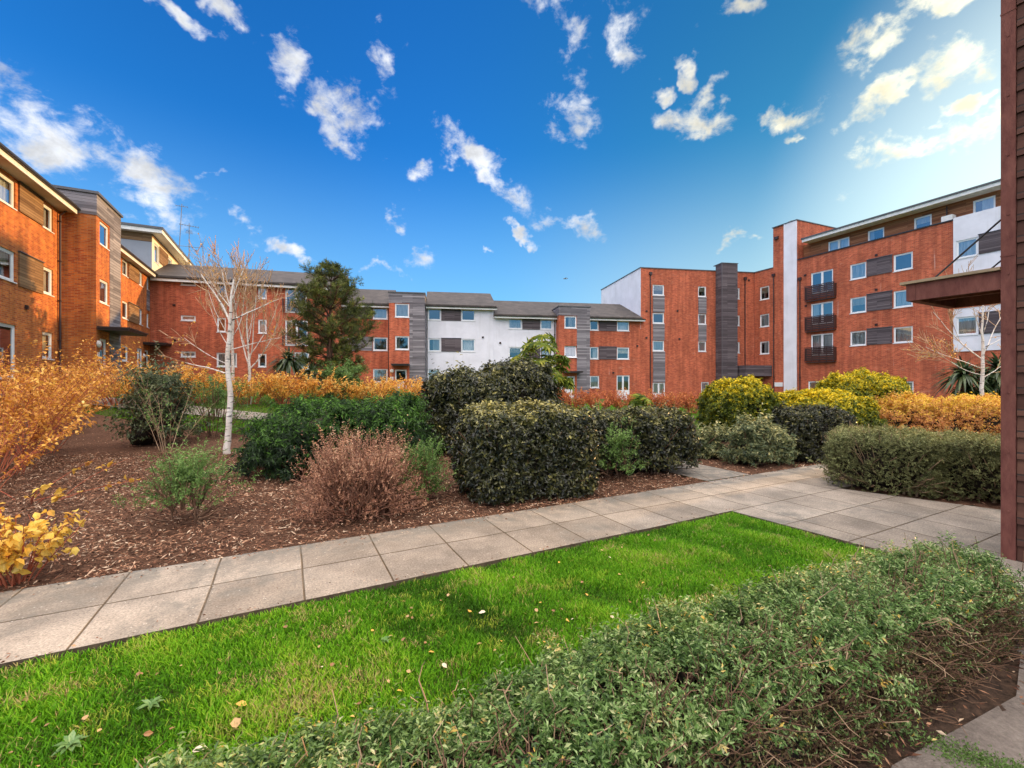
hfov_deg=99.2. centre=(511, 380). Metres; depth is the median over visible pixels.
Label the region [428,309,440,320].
window
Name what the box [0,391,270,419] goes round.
path
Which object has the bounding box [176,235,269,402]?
birch tree
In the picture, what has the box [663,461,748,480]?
side path
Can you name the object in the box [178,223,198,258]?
aerial
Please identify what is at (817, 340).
window
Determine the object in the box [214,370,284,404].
dogwood
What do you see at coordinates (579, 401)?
dogwood
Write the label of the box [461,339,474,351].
window
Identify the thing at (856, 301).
window
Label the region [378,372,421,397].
dogwood
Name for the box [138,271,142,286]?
window
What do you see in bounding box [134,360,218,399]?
dogwood
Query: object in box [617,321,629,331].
window
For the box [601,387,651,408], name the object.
dogwood
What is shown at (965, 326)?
window
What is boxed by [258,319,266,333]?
window
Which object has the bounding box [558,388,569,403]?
dogwood
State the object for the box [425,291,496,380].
terraced block
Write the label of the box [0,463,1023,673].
path
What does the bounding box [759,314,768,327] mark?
window
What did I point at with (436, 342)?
window
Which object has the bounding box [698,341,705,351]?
window
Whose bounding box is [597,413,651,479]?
shrub
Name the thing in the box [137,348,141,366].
window
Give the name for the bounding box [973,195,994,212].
window
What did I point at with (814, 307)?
window
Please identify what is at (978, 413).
autumn hedge
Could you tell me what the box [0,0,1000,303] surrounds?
sky
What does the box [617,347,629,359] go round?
window
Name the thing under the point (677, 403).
dogwood
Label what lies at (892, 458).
hedge shrub
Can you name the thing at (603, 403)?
dogwood
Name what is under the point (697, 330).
apartment block
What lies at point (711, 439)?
variegated shrub
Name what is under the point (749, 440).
variegated shrub
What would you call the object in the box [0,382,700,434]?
lawn grass
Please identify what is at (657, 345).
window
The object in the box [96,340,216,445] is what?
holly shrub
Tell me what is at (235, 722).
fallen leaf
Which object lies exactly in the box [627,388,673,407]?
dogwood
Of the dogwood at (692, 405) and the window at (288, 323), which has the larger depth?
the window at (288, 323)
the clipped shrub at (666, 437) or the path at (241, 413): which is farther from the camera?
the path at (241, 413)
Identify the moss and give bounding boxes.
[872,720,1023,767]
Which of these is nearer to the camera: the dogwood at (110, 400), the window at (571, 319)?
the dogwood at (110, 400)
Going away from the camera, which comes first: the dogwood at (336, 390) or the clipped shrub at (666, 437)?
the clipped shrub at (666, 437)
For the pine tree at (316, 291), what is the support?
on the ground at (260, 410)
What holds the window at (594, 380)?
in the terraced block at (599, 345)
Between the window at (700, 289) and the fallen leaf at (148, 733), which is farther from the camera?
the window at (700, 289)
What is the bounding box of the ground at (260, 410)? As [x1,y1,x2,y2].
[0,382,977,767]
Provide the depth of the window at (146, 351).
32.26 m
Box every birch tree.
[158,233,304,453]
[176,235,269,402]
[216,257,299,403]
[902,254,1000,395]
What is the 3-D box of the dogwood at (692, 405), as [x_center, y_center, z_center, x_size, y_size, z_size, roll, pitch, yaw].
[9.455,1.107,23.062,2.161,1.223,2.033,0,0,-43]
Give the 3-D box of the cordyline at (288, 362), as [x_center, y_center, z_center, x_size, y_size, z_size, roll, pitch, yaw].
[-9.893,-0.363,19.329,2.001,2.470,2.149,0,0,0]
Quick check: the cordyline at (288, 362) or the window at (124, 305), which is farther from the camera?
the window at (124, 305)
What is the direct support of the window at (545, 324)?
in the terraced block at (599, 345)
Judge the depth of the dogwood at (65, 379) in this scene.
12.62 m
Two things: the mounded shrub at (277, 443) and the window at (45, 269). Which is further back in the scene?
the window at (45, 269)
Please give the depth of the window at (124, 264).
27.97 m
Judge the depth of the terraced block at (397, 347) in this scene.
37.73 m
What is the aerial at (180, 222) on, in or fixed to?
on the apartment wing at (78, 266)
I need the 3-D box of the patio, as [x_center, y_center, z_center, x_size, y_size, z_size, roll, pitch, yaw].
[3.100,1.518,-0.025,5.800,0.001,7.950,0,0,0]
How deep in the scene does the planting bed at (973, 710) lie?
2.01 m
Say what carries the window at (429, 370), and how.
in the terraced block at (460, 323)
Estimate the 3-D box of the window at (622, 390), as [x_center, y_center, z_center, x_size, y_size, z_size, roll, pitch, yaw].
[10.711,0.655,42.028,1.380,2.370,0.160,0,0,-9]
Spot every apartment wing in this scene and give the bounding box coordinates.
[0,142,193,389]
[754,179,1000,408]
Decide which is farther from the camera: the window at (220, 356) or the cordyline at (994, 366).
the window at (220, 356)
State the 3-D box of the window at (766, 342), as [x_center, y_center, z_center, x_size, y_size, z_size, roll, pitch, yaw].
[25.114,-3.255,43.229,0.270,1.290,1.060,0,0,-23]
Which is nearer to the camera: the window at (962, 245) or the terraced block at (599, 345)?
the window at (962, 245)
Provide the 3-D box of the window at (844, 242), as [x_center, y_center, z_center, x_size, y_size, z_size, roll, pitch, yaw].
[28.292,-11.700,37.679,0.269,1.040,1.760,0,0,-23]
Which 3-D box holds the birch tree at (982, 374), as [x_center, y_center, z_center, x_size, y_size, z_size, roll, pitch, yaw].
[13.957,-0.969,12.798,3.488,5.381,2.516,0,0,0]
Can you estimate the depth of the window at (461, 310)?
39.61 m
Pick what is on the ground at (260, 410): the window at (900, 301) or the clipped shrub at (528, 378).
the clipped shrub at (528, 378)
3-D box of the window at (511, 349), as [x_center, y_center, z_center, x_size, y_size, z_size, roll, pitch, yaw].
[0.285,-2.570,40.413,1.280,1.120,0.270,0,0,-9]
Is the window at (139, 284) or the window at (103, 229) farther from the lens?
the window at (139, 284)
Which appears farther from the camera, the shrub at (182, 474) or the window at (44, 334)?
the window at (44, 334)
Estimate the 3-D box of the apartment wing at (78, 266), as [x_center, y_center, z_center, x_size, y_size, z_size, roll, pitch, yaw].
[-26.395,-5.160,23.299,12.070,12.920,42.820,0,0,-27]
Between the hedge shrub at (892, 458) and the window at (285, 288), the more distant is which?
the window at (285, 288)
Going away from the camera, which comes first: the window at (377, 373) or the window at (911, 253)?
the window at (911, 253)
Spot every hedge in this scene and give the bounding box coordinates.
[135,530,1023,767]
[869,389,1000,436]
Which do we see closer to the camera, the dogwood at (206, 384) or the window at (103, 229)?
the dogwood at (206, 384)
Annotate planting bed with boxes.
[675,440,826,474]
[791,616,1023,767]
[848,486,1000,509]
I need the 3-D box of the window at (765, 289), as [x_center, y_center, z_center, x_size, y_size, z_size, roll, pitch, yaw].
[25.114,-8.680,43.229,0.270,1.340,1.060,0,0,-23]
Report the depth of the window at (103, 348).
21.55 m
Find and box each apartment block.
[150,264,348,384]
[601,262,771,400]
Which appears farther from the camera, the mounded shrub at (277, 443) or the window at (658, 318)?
the window at (658, 318)
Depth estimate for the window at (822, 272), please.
38.19 m
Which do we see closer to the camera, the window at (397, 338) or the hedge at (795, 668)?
the hedge at (795, 668)
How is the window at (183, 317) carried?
in the apartment block at (176, 307)
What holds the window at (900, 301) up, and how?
in the apartment wing at (828, 299)
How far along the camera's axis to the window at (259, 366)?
35.02 m
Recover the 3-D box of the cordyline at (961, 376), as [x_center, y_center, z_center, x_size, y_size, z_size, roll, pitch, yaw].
[17.207,0.475,16.559,2.222,2.896,2.108,0,0,0]
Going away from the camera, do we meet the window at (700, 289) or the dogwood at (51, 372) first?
the dogwood at (51, 372)
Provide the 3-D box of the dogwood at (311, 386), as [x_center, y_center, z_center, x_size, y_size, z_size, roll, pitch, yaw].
[-8.565,0.211,18.396,2.596,1.608,2.532,0,0,-6]
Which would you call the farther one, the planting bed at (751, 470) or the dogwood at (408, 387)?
the dogwood at (408, 387)
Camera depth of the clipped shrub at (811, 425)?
8.06 m
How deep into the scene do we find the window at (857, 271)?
35.73 m
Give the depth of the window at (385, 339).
38.47 m
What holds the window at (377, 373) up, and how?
in the terraced block at (397, 347)
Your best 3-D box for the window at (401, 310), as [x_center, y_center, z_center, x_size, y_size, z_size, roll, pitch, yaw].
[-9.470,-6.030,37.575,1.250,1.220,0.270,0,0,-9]
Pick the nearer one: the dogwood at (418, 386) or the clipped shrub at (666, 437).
the clipped shrub at (666, 437)
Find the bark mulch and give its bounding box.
[0,416,1023,767]
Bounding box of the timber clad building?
[900,0,1023,562]
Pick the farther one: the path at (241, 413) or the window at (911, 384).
the window at (911, 384)
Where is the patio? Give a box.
[891,590,1023,767]
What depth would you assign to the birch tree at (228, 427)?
8.73 m
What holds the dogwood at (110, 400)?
on the ground at (260, 410)
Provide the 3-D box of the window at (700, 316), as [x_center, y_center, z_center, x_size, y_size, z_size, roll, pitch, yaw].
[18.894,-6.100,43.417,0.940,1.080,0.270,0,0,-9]
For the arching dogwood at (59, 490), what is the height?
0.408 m
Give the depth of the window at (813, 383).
39.11 m
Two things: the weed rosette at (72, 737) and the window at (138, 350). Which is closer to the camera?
the weed rosette at (72, 737)
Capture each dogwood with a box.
[0,336,156,457]
[0,338,138,436]
[0,340,149,475]
[0,354,124,415]
[0,400,96,488]
[0,458,140,504]
[70,361,159,404]
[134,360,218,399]
[165,360,223,403]
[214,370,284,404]
[252,364,314,404]
[271,367,343,400]
[322,376,385,403]
[352,376,402,402]
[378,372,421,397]
[410,378,424,395]
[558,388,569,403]
[561,390,595,409]
[577,387,626,409]
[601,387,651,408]
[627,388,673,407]
[647,388,692,409]
[673,391,698,413]
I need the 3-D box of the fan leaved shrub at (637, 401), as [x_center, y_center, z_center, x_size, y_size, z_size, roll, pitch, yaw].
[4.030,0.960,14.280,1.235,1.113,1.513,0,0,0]
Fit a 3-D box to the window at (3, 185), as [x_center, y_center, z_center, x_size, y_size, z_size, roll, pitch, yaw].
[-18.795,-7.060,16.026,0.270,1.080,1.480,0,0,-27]
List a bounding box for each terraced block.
[341,289,425,390]
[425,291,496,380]
[493,300,645,399]
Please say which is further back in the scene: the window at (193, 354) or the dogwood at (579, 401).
the window at (193, 354)
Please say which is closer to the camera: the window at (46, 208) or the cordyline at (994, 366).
the cordyline at (994, 366)
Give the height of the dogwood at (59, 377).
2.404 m
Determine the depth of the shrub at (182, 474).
4.64 m
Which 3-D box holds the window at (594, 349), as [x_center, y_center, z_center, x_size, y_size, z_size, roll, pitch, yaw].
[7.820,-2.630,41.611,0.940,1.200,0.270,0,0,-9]
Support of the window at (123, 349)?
in the apartment wing at (78, 266)
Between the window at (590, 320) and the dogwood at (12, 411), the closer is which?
the dogwood at (12, 411)
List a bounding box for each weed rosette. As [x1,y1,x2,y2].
[52,730,87,755]
[136,696,165,709]
[380,636,389,643]
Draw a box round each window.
[0,173,16,210]
[0,247,16,283]
[0,323,14,377]
[42,204,54,233]
[42,332,54,359]
[44,267,54,296]
[99,279,109,306]
[100,222,109,250]
[100,339,105,373]
[122,259,127,277]
[122,301,128,320]
[122,345,127,361]
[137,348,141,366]
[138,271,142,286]
[139,309,142,325]
[145,350,147,366]
[154,243,159,265]
[180,315,195,321]
[181,283,195,285]
[181,351,195,357]
[217,318,225,332]
[217,353,236,366]
[258,287,266,298]
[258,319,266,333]
[258,354,265,367]
[285,288,306,312]
[285,320,307,345]
[294,352,308,369]
[373,308,387,319]
[373,337,387,350]
[373,369,387,382]
[395,304,409,317]
[395,336,408,349]
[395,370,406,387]
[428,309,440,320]
[428,338,440,351]
[428,369,440,377]
[461,310,475,321]
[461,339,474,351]
[508,319,521,329]
[509,347,521,358]
[540,319,551,329]
[540,347,551,357]
[564,316,576,328]
[564,346,576,357]
[565,376,574,397]
[590,320,598,330]
[590,347,598,359]
[590,376,598,387]
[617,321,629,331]
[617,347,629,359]
[617,375,628,399]
[652,285,664,295]
[652,313,663,323]
[653,341,664,351]
[653,383,664,396]
[698,286,705,296]
[698,314,705,324]
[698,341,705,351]
[701,382,708,392]
[759,286,768,300]
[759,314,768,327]
[759,341,768,354]
[808,381,818,388]
[811,269,832,293]
[811,301,832,324]
[811,333,832,355]
[828,237,848,250]
[849,262,866,280]
[849,330,866,346]
[850,296,865,313]
[868,227,883,240]
[893,251,912,272]
[893,290,912,308]
[893,326,912,343]
[907,381,913,389]
[914,214,931,228]
[956,237,977,259]
[956,316,977,335]
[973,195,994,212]
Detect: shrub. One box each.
[0,502,88,587]
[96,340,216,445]
[111,422,261,525]
[180,346,262,437]
[214,388,443,482]
[279,414,434,533]
[312,355,374,401]
[391,432,458,503]
[418,352,525,450]
[446,396,603,506]
[479,354,564,406]
[510,332,575,392]
[582,400,704,474]
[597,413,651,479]
[620,393,653,409]
[691,406,731,461]
[717,402,785,467]
[759,409,822,468]
[771,399,857,462]
[815,422,948,499]
[920,426,1000,504]
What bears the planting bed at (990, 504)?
on the ground at (260, 410)
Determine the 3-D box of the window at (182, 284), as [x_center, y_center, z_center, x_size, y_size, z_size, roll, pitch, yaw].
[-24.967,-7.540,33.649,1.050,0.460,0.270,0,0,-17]
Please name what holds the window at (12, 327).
in the apartment wing at (78, 266)
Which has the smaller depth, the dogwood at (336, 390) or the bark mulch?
the bark mulch
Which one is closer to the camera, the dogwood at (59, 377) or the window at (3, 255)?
the dogwood at (59, 377)
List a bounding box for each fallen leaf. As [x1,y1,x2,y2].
[143,730,153,735]
[230,718,240,727]
[236,700,246,705]
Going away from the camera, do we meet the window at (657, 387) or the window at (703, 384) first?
the window at (657, 387)
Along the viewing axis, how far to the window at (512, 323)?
40.49 m
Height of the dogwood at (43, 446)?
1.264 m
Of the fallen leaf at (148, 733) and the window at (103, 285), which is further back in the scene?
the window at (103, 285)
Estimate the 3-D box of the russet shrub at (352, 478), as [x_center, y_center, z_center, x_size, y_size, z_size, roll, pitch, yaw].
[-1.758,0.974,5.090,1.784,1.431,1.738,0,0,-23]
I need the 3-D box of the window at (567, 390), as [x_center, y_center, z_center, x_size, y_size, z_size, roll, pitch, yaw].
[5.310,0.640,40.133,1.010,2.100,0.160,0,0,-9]
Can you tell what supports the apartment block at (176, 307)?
on the ground at (260, 410)
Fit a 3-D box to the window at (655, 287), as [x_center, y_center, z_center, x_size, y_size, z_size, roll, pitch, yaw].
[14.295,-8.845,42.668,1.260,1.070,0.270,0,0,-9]
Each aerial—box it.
[176,204,184,246]
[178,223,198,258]
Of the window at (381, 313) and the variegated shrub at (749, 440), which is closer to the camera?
the variegated shrub at (749, 440)
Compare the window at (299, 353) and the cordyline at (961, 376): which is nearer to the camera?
the cordyline at (961, 376)
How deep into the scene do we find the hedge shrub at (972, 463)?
5.50 m
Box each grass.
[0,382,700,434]
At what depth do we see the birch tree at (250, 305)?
17.05 m
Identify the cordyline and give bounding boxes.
[264,347,307,400]
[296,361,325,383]
[930,355,998,397]
[961,351,1000,397]
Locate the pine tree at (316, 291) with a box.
[277,258,381,397]
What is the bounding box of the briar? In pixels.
[125,357,213,452]
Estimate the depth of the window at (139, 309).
30.78 m
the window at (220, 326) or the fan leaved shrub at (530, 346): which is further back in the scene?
the window at (220, 326)
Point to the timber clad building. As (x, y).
(1003, 284)
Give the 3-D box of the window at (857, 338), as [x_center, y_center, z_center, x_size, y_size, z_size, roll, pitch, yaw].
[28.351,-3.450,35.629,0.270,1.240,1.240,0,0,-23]
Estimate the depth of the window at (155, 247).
34.35 m
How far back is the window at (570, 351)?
40.30 m
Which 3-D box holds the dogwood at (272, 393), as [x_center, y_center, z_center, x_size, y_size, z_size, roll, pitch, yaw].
[-9.235,0.133,17.693,2.301,1.664,2.613,0,0,-18]
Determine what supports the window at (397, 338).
in the terraced block at (397, 347)
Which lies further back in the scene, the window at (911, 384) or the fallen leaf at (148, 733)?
the window at (911, 384)
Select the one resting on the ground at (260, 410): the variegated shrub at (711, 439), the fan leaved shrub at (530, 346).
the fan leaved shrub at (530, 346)
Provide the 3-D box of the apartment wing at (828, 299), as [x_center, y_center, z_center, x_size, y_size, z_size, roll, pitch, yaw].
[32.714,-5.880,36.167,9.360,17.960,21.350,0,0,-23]
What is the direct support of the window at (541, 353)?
in the terraced block at (599, 345)
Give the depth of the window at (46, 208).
19.11 m
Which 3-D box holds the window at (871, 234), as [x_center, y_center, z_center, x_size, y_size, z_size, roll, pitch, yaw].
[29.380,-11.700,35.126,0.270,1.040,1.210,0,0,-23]
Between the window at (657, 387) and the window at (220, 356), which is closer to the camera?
the window at (220, 356)
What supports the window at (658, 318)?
in the apartment block at (697, 330)
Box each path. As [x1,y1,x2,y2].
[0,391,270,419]
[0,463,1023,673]
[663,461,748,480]
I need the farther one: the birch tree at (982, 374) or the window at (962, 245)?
the window at (962, 245)
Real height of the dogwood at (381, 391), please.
1.413 m
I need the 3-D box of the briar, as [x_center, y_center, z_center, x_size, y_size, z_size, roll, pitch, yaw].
[-7.024,0.481,8.970,2.146,1.968,1.658,0,0,35]
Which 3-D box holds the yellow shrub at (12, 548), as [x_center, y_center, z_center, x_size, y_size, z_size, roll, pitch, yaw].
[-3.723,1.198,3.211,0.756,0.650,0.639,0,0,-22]
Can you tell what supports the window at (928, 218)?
in the apartment wing at (828, 299)

